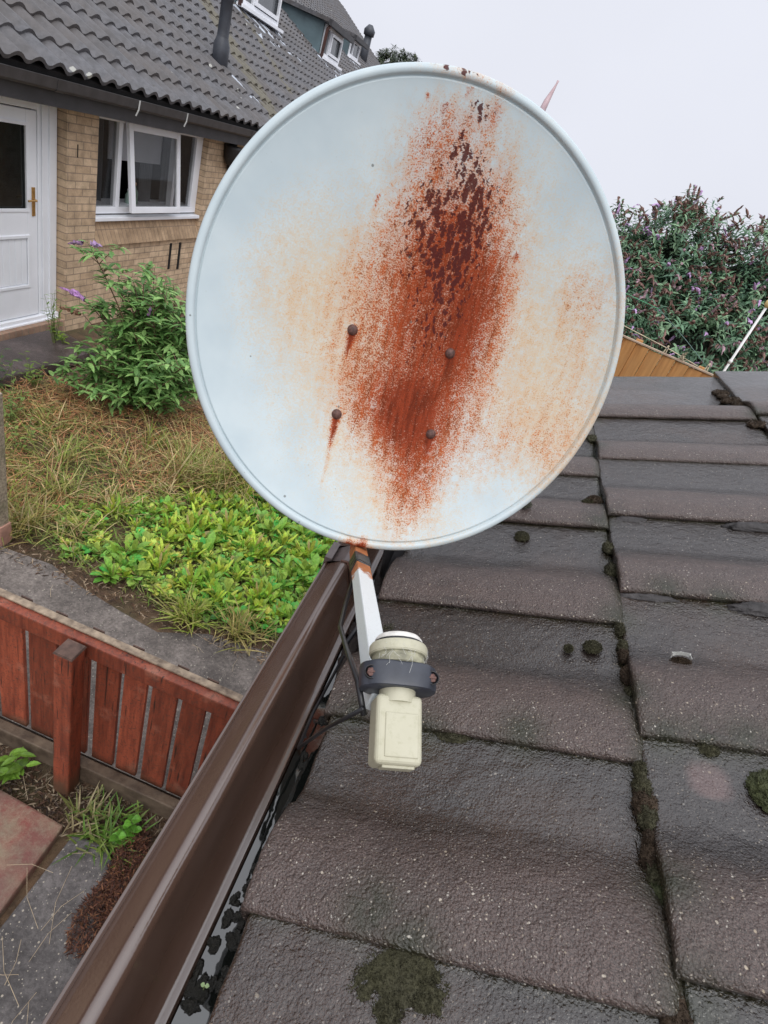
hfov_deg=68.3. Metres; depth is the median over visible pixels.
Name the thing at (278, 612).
dock weed
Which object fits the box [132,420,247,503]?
grass tuft
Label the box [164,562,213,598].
dock weed
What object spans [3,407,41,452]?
weed plant
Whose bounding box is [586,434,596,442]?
moss clump
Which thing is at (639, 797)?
moss clump
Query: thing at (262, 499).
dock weed
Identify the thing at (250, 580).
dock weed
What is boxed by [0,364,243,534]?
dry grass
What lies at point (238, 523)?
dock weed
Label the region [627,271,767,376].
buddleia bush
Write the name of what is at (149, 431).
grass tuft
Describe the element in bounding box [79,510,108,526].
dock weed
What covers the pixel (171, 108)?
terraced house
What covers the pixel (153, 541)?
dock weed
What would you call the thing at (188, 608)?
grass tuft
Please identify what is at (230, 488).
dock weed
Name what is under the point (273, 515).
dock weed
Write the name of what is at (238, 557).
dock weed
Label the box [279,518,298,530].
dock weed
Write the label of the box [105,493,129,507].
dock weed
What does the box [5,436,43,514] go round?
grass tuft
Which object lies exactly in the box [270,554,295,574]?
dock weed
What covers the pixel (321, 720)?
wet moss clump
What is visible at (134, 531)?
dock weed
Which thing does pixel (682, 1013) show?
moss clump
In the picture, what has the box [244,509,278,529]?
dock weed
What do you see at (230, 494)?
dock weed
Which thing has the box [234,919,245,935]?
wet moss clump
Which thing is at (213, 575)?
dock weed
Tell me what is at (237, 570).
dock weed
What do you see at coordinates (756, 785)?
moss clump
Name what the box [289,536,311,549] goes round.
dock weed
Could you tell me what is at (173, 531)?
dock weed
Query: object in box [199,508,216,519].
dock weed
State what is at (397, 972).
moss clump
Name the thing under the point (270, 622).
dock weed
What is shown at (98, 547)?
dock weed
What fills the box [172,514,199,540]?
dock weed
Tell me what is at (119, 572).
dock weed
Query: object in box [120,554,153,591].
dock weed
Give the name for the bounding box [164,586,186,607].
dock weed
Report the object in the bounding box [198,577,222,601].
dock weed
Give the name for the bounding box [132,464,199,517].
grass tuft
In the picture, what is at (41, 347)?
stone step
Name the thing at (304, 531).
dock weed
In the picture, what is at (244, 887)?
wet moss clump
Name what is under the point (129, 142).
window
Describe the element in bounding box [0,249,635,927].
ground
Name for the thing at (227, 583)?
dock weed
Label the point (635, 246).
buddleia bush
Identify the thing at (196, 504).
dock weed
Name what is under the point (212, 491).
dock weed
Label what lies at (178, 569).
dock weed
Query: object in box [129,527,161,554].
dock weed
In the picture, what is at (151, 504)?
dock weed
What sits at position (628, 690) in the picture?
moss clump
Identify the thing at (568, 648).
moss clump
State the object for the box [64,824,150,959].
moss debris
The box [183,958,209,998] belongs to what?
wet moss clump
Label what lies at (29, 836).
paving slab
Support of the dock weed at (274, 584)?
on the ground at (80, 335)
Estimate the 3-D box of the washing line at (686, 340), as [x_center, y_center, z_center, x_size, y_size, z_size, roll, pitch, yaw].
[4.386,-2.453,8.194,1.141,0.540,0.067,32,33,17]
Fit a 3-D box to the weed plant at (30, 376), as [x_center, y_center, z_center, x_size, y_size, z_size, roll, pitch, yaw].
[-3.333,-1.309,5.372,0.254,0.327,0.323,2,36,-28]
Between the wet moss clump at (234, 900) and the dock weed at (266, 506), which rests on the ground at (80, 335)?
the dock weed at (266, 506)
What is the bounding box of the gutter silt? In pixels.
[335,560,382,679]
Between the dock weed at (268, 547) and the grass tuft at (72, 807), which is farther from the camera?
the dock weed at (268, 547)
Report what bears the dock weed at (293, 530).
on the ground at (80, 335)
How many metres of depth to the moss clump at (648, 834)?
0.59 m
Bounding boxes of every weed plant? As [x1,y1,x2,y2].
[0,348,21,385]
[0,746,40,783]
[3,360,31,422]
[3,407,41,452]
[19,351,47,389]
[42,290,65,342]
[54,331,68,343]
[109,814,141,846]
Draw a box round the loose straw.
[0,550,257,1023]
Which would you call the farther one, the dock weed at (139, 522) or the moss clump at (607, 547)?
the dock weed at (139, 522)
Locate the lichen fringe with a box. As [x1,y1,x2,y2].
[671,652,691,658]
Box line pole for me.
[723,300,767,370]
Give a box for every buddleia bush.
[610,196,663,327]
[620,183,743,331]
[622,271,670,368]
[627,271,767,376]
[653,208,767,370]
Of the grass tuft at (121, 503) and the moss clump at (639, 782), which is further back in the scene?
the grass tuft at (121, 503)
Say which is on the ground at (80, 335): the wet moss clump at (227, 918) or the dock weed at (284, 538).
the dock weed at (284, 538)
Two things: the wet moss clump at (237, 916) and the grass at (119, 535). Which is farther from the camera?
the grass at (119, 535)
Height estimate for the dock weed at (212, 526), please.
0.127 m
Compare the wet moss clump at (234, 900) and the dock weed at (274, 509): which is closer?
the wet moss clump at (234, 900)
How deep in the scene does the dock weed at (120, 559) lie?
3.92 m
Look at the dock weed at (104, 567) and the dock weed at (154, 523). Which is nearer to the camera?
the dock weed at (104, 567)
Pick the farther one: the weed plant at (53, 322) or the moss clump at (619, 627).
the weed plant at (53, 322)
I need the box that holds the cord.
[624,325,705,370]
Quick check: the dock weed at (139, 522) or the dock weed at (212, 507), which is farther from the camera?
the dock weed at (212, 507)
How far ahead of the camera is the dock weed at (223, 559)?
4.22 m
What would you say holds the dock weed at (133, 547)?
on the ground at (80, 335)
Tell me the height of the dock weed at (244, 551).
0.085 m
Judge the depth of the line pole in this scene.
7.70 m
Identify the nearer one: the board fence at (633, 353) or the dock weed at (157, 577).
the dock weed at (157, 577)
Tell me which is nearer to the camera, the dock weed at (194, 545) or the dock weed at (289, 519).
the dock weed at (194, 545)
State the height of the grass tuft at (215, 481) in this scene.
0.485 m
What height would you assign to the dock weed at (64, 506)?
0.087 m
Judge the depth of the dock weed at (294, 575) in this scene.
4.29 m
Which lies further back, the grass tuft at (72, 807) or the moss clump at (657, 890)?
the grass tuft at (72, 807)
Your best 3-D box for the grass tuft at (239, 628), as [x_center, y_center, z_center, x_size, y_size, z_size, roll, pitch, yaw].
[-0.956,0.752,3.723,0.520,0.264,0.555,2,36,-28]
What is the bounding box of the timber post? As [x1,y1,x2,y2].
[0,392,11,546]
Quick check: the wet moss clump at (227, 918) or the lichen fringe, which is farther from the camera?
the lichen fringe
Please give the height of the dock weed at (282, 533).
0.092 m
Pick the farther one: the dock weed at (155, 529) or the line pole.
the line pole
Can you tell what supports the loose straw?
on the path
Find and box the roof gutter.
[42,541,383,1023]
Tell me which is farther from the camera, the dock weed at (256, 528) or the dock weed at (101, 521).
the dock weed at (256, 528)
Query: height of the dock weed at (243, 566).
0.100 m
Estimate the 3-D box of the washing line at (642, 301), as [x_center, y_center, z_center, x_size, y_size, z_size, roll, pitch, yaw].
[3.598,-3.184,8.169,0.904,0.196,0.017,22,31,2]
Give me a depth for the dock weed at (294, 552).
4.57 m
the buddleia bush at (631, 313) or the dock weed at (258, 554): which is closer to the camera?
the dock weed at (258, 554)
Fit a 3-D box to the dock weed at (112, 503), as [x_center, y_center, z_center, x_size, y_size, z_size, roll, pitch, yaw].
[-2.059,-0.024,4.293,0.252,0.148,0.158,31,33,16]
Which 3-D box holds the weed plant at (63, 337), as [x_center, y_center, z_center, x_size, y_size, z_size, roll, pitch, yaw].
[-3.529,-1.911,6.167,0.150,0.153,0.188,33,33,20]
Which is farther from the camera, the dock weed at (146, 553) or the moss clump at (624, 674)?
the dock weed at (146, 553)
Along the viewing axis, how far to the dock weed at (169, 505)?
4.54 m
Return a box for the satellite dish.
[185,62,625,771]
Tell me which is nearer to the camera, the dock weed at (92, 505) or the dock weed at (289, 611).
the dock weed at (289, 611)
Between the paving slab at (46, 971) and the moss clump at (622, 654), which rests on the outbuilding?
the moss clump at (622, 654)
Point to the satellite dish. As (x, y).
(405, 306)
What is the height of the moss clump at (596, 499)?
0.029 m
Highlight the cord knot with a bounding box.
[678,352,688,360]
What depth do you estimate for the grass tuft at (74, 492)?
4.33 m
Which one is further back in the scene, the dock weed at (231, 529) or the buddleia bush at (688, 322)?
the buddleia bush at (688, 322)
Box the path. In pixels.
[0,546,268,799]
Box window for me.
[95,116,203,221]
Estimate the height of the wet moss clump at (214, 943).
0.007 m
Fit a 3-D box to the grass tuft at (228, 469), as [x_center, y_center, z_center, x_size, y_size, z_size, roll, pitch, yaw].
[-1.245,-0.422,5.125,1.502,0.909,1.537,33,33,19]
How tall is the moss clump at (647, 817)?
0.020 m
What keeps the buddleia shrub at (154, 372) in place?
on the ground at (80, 335)
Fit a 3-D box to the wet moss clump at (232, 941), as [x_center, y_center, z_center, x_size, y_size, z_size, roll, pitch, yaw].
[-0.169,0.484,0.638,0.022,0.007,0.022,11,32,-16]
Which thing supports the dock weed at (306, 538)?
on the ground at (80, 335)
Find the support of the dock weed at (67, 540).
on the ground at (80, 335)
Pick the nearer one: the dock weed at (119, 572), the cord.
the dock weed at (119, 572)
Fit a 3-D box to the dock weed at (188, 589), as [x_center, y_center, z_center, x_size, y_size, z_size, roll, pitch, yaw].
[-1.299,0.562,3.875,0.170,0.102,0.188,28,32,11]
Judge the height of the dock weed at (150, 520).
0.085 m
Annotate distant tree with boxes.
[376,43,421,64]
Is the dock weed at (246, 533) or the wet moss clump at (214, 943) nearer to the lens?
the wet moss clump at (214, 943)
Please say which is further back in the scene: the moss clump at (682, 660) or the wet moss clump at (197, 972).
the moss clump at (682, 660)
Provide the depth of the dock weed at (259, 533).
4.61 m
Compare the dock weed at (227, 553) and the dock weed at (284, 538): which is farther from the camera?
the dock weed at (284, 538)
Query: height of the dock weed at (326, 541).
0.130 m
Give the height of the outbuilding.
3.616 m
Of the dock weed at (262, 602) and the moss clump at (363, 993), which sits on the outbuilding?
the moss clump at (363, 993)
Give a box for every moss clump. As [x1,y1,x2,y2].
[180,985,208,1015]
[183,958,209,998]
[206,935,221,954]
[207,965,229,992]
[221,907,233,928]
[225,931,241,950]
[229,891,240,906]
[232,902,242,923]
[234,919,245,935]
[242,879,250,896]
[250,862,256,874]
[318,716,327,730]
[346,957,379,1004]
[363,946,440,1014]
[371,994,407,1023]
[410,970,450,1019]
[433,732,470,743]
[513,531,529,541]
[523,502,532,508]
[563,643,573,653]
[581,498,593,502]
[581,639,602,653]
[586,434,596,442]
[586,495,603,503]
[602,541,612,554]
[603,562,616,577]
[614,621,625,636]
[616,638,628,650]
[617,648,628,664]
[619,664,630,685]
[623,686,631,696]
[629,773,653,797]
[629,788,659,818]
[631,760,648,778]
[637,802,658,830]
[638,837,655,874]
[641,828,654,845]
[643,860,659,884]
[649,881,662,904]
[659,1016,693,1023]
[669,656,691,664]
[671,986,690,1023]
[695,743,723,757]
[745,767,767,812]
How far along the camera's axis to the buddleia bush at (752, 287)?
9.78 m
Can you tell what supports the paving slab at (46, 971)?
on the ground at (80, 335)
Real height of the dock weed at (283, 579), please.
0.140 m
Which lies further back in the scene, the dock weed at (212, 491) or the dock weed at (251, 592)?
the dock weed at (212, 491)
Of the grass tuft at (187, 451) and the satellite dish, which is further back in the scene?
the grass tuft at (187, 451)
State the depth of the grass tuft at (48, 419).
4.98 m
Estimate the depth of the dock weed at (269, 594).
4.08 m
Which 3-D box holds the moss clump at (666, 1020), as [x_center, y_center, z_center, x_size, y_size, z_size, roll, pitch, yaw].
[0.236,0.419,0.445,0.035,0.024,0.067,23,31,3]
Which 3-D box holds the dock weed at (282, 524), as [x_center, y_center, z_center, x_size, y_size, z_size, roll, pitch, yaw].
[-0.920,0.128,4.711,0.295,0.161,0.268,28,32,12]
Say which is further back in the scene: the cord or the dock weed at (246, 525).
the cord
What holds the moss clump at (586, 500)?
on the outbuilding
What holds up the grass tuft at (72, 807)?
on the ground at (80, 335)
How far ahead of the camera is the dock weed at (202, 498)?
4.78 m
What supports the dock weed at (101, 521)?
on the ground at (80, 335)
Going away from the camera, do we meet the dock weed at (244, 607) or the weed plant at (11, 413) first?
the dock weed at (244, 607)
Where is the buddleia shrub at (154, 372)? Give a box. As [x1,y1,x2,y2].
[48,240,197,416]
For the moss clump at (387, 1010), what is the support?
on the outbuilding
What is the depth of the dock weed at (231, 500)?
4.89 m
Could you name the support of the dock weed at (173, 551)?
on the ground at (80, 335)
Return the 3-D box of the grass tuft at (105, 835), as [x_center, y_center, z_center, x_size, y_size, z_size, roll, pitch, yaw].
[-1.226,1.436,2.543,0.434,0.152,0.388,14,32,-11]
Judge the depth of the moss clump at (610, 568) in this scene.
1.02 m
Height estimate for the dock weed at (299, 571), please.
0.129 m
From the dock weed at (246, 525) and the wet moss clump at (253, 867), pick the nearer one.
the wet moss clump at (253, 867)
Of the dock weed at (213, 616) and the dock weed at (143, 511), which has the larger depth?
the dock weed at (143, 511)
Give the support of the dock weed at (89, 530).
on the ground at (80, 335)
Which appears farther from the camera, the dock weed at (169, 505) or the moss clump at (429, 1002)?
the dock weed at (169, 505)
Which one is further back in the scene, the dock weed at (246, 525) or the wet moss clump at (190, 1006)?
the dock weed at (246, 525)
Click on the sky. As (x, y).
(659, 98)
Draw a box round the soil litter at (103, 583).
[0,526,279,664]
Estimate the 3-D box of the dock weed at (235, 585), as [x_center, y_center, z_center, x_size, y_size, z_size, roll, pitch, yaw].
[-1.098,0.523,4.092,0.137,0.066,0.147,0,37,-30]
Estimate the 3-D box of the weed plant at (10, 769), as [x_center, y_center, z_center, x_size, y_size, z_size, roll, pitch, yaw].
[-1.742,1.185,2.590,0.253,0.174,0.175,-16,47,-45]
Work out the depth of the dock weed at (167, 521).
4.36 m
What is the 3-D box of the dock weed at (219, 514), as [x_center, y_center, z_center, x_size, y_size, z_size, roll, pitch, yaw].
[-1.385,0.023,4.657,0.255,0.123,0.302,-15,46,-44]
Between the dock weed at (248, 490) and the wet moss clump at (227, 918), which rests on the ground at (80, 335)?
the dock weed at (248, 490)
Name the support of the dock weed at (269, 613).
on the ground at (80, 335)
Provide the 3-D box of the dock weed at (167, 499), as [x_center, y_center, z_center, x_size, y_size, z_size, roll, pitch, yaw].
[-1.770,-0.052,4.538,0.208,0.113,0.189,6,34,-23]
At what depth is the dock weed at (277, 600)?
4.05 m
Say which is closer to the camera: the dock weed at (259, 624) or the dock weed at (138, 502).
the dock weed at (259, 624)
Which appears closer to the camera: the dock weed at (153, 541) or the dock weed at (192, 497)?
the dock weed at (153, 541)
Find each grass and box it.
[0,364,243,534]
[0,386,330,649]
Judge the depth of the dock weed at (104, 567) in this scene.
3.79 m
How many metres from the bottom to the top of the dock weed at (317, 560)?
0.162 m
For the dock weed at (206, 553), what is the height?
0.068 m
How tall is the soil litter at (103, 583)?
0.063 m
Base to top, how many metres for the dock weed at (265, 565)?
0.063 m
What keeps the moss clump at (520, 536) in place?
on the outbuilding
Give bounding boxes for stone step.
[0,328,96,388]
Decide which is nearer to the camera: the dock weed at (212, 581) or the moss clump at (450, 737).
the moss clump at (450, 737)
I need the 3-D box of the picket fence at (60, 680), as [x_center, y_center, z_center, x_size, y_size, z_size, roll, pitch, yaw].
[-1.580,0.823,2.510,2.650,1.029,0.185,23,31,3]
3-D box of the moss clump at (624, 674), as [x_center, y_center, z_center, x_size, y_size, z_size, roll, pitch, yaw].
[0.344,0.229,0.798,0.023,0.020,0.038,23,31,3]
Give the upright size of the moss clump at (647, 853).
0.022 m
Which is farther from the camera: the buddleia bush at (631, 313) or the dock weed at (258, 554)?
the buddleia bush at (631, 313)
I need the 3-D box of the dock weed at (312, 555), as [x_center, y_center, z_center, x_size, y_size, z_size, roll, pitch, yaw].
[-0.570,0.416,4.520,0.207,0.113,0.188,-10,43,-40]
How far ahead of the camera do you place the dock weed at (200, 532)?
4.44 m
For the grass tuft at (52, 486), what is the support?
on the ground at (80, 335)
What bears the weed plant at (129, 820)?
on the ground at (80, 335)
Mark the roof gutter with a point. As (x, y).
(142, 956)
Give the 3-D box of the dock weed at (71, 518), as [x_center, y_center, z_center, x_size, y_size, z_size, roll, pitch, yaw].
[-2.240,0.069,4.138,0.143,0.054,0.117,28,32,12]
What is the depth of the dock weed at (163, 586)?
3.84 m
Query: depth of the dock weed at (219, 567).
4.15 m
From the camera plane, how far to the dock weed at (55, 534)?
3.97 m
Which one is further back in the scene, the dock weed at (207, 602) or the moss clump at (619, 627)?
the dock weed at (207, 602)
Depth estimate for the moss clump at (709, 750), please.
0.67 m
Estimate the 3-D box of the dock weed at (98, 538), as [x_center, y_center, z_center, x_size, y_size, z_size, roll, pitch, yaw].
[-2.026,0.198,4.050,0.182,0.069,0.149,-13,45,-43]
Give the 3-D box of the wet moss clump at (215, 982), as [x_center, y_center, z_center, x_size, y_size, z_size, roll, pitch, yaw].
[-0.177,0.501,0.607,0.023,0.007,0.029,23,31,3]
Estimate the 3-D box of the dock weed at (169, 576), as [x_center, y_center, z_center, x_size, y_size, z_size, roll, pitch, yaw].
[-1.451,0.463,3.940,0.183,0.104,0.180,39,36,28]
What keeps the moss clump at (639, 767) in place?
on the outbuilding
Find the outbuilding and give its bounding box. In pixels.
[208,371,767,1023]
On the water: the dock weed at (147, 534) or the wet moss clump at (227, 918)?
the wet moss clump at (227, 918)
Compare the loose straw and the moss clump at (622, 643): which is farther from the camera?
the loose straw
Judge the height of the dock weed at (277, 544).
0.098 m
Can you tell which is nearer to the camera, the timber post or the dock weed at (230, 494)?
the timber post
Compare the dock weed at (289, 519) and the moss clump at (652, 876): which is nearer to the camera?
the moss clump at (652, 876)
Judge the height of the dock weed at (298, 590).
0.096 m
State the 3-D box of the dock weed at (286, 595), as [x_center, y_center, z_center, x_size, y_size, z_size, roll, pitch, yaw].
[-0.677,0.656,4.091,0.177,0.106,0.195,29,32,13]
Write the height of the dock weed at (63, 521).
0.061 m
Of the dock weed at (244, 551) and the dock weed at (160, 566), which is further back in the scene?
the dock weed at (244, 551)
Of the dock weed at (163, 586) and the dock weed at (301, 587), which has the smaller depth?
the dock weed at (163, 586)
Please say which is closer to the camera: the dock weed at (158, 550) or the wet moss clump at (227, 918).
the wet moss clump at (227, 918)
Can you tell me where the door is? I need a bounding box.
[0,103,37,320]
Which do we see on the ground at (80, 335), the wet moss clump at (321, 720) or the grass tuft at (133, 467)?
the grass tuft at (133, 467)
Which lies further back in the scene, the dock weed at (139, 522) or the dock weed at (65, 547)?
the dock weed at (139, 522)
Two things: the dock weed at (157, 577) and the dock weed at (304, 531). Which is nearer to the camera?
the dock weed at (157, 577)
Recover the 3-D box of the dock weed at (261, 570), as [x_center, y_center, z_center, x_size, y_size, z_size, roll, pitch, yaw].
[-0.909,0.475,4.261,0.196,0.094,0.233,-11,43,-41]
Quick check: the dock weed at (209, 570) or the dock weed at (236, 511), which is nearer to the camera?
the dock weed at (209, 570)
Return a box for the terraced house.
[0,0,380,340]
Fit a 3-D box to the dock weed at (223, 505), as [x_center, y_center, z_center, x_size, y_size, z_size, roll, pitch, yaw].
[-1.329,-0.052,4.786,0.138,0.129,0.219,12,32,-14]
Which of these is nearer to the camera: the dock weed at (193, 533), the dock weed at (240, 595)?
the dock weed at (240, 595)
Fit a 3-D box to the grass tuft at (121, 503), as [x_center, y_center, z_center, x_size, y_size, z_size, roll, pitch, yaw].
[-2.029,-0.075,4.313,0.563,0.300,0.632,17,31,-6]
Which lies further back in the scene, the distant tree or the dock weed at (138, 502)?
the distant tree
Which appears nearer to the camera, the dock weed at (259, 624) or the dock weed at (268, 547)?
the dock weed at (259, 624)
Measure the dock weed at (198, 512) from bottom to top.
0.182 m
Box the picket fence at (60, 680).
[0,588,243,819]
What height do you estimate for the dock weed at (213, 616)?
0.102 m
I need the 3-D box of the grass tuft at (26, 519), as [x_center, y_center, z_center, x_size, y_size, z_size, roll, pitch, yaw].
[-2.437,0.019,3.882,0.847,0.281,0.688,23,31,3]
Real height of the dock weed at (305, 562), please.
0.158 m
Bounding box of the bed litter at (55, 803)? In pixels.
[0,743,166,876]
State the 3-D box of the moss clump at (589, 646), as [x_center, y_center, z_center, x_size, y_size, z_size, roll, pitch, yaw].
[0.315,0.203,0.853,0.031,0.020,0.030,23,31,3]
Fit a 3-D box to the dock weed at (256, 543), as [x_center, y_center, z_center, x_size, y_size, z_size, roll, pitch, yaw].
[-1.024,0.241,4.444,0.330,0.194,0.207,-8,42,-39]
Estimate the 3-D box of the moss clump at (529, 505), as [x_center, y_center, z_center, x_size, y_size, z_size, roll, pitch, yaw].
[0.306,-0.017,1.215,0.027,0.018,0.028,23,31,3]
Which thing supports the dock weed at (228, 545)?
on the ground at (80, 335)
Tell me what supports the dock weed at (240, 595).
on the ground at (80, 335)
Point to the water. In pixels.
(292, 784)
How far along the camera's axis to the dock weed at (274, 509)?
4.97 m
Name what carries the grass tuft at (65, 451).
on the ground at (80, 335)
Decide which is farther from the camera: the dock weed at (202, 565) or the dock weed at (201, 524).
the dock weed at (201, 524)
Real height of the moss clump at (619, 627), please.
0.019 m
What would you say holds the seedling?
in the water
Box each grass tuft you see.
[0,483,86,549]
[4,423,41,474]
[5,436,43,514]
[6,414,111,474]
[7,445,109,521]
[14,397,94,433]
[17,463,104,515]
[22,498,124,549]
[52,788,158,873]
[58,781,116,856]
[77,470,160,530]
[87,429,182,491]
[120,404,188,453]
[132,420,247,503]
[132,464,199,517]
[147,582,229,636]
[152,449,251,500]
[163,435,220,480]
[171,420,269,533]
[202,594,278,655]
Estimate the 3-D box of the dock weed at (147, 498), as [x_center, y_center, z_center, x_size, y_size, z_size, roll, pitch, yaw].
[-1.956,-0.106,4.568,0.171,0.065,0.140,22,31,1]
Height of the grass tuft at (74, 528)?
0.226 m
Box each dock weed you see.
[47,502,68,520]
[52,532,65,539]
[54,517,71,528]
[57,543,90,559]
[58,537,74,550]
[67,514,87,524]
[69,500,90,512]
[77,525,99,539]
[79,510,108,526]
[82,541,112,561]
[82,554,92,564]
[87,502,103,510]
[87,530,111,545]
[89,514,110,527]
[89,556,130,583]
[95,495,129,518]
[96,529,112,537]
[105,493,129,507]
[105,533,150,561]
[107,552,136,573]
[115,565,134,580]
[116,506,140,519]
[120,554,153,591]
[125,494,148,509]
[125,524,149,537]
[127,549,159,566]
[129,516,142,529]
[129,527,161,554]
[130,494,152,505]
[134,502,163,518]
[137,551,170,575]
[138,511,159,526]
[142,524,162,536]
[142,536,173,553]
[142,537,177,564]
[143,571,164,592]
[143,579,181,600]
[147,503,174,520]
[152,495,173,513]
[152,516,164,526]
[155,526,182,547]
[158,510,189,534]
[161,506,185,521]
[163,501,186,515]
[163,570,192,588]
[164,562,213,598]
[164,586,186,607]
[167,549,190,565]
[170,528,187,548]
[171,564,195,572]
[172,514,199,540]
[174,503,211,525]
[177,514,195,532]
[179,582,209,602]
[180,486,205,507]
[182,532,200,554]
[182,537,206,565]
[184,531,222,562]
[187,511,219,536]
[187,526,225,547]
[188,499,206,515]
[189,492,212,508]
[189,566,223,590]
[191,594,213,621]
[193,559,223,589]
[194,561,210,576]
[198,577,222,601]
[198,578,238,607]
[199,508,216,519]
[199,515,227,532]
[200,549,220,561]
[202,488,222,502]
[202,501,220,510]
[204,505,228,522]
[205,555,235,578]
[206,523,240,545]
[210,577,244,604]
[210,597,239,622]
[211,508,238,535]
[215,537,238,551]
[216,554,230,576]
[218,492,240,510]
[218,550,253,571]
[219,590,245,609]
[220,497,234,511]
[222,509,241,521]
[222,562,252,581]
[223,491,245,502]
[223,513,251,532]
[223,550,231,557]
[225,484,248,498]
[227,526,251,540]
[227,533,254,551]
[228,563,258,581]
[229,605,250,630]
[230,546,250,560]
[230,581,239,589]
[232,496,252,518]
[233,503,257,520]
[233,527,272,554]
[234,595,268,618]
[235,481,260,499]
[241,513,257,531]
[241,527,261,541]
[241,558,259,572]
[241,572,261,587]
[242,544,268,563]
[242,581,267,606]
[243,606,267,632]
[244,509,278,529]
[249,565,271,581]
[251,493,266,505]
[251,603,281,623]
[252,523,273,539]
[252,575,283,599]
[253,501,269,511]
[253,532,268,542]
[253,581,279,614]
[255,559,271,570]
[255,569,280,582]
[255,614,282,637]
[257,515,292,541]
[257,537,281,564]
[263,511,285,521]
[263,601,288,625]
[268,504,286,520]
[268,568,298,597]
[269,598,286,619]
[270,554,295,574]
[272,542,290,557]
[274,529,298,545]
[275,529,298,550]
[276,590,300,609]
[276,601,298,629]
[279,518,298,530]
[279,568,303,591]
[280,555,314,580]
[284,544,304,559]
[287,523,300,541]
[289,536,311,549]
[289,567,316,592]
[290,524,320,542]
[290,585,305,600]
[293,552,323,575]
[295,540,318,563]
[296,575,314,592]
[299,535,314,541]
[299,538,328,558]
[303,552,321,568]
[320,536,334,549]
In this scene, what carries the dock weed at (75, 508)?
on the ground at (80, 335)
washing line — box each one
[626,293,658,308]
[659,309,710,371]
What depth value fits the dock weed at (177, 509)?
4.50 m
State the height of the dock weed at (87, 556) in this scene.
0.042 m
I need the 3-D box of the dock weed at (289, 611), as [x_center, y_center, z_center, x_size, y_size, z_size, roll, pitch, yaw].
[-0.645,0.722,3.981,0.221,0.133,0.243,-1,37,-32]
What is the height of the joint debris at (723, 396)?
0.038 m
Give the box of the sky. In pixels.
[339,0,767,266]
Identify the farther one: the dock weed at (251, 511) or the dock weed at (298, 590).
the dock weed at (251, 511)
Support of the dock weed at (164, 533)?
on the ground at (80, 335)
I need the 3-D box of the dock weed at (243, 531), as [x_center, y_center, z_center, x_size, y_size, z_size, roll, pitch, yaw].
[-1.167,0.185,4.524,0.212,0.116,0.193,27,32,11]
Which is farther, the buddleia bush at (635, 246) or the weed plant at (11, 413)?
the buddleia bush at (635, 246)
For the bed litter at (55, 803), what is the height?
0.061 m
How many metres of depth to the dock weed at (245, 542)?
4.43 m
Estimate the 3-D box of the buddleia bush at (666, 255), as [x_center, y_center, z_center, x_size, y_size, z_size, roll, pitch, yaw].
[4.977,-3.847,11.264,3.286,4.766,3.001,11,32,-16]
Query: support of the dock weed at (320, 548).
on the ground at (80, 335)
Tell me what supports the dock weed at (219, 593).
on the ground at (80, 335)
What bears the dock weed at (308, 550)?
on the ground at (80, 335)
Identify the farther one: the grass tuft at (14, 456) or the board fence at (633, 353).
the board fence at (633, 353)
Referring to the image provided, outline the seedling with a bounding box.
[201,982,208,989]
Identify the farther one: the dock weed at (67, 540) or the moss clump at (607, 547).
the dock weed at (67, 540)
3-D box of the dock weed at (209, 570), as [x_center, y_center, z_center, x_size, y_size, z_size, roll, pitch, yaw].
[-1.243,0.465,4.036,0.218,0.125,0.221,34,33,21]
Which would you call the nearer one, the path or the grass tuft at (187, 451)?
the path
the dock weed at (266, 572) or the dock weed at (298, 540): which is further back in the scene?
the dock weed at (298, 540)
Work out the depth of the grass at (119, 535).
4.30 m
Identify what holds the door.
in the terraced house
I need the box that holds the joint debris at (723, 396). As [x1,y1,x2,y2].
[711,389,767,427]
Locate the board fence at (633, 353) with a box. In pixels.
[614,335,713,376]
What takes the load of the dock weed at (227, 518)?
on the ground at (80, 335)
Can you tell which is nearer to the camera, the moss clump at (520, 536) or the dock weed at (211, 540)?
the moss clump at (520, 536)
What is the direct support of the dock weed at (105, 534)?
on the ground at (80, 335)
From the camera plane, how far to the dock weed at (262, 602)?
3.96 m
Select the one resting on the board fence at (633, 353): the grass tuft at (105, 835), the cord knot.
the cord knot
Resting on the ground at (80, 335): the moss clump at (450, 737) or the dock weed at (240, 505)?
the dock weed at (240, 505)
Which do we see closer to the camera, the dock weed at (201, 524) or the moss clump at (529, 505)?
the moss clump at (529, 505)
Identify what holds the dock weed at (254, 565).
on the ground at (80, 335)
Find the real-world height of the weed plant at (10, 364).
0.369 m
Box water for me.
[171,581,373,1023]
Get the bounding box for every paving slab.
[0,790,62,917]
[0,836,112,1023]
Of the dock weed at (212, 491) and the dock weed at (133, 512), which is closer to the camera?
the dock weed at (133, 512)
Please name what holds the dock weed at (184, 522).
on the ground at (80, 335)

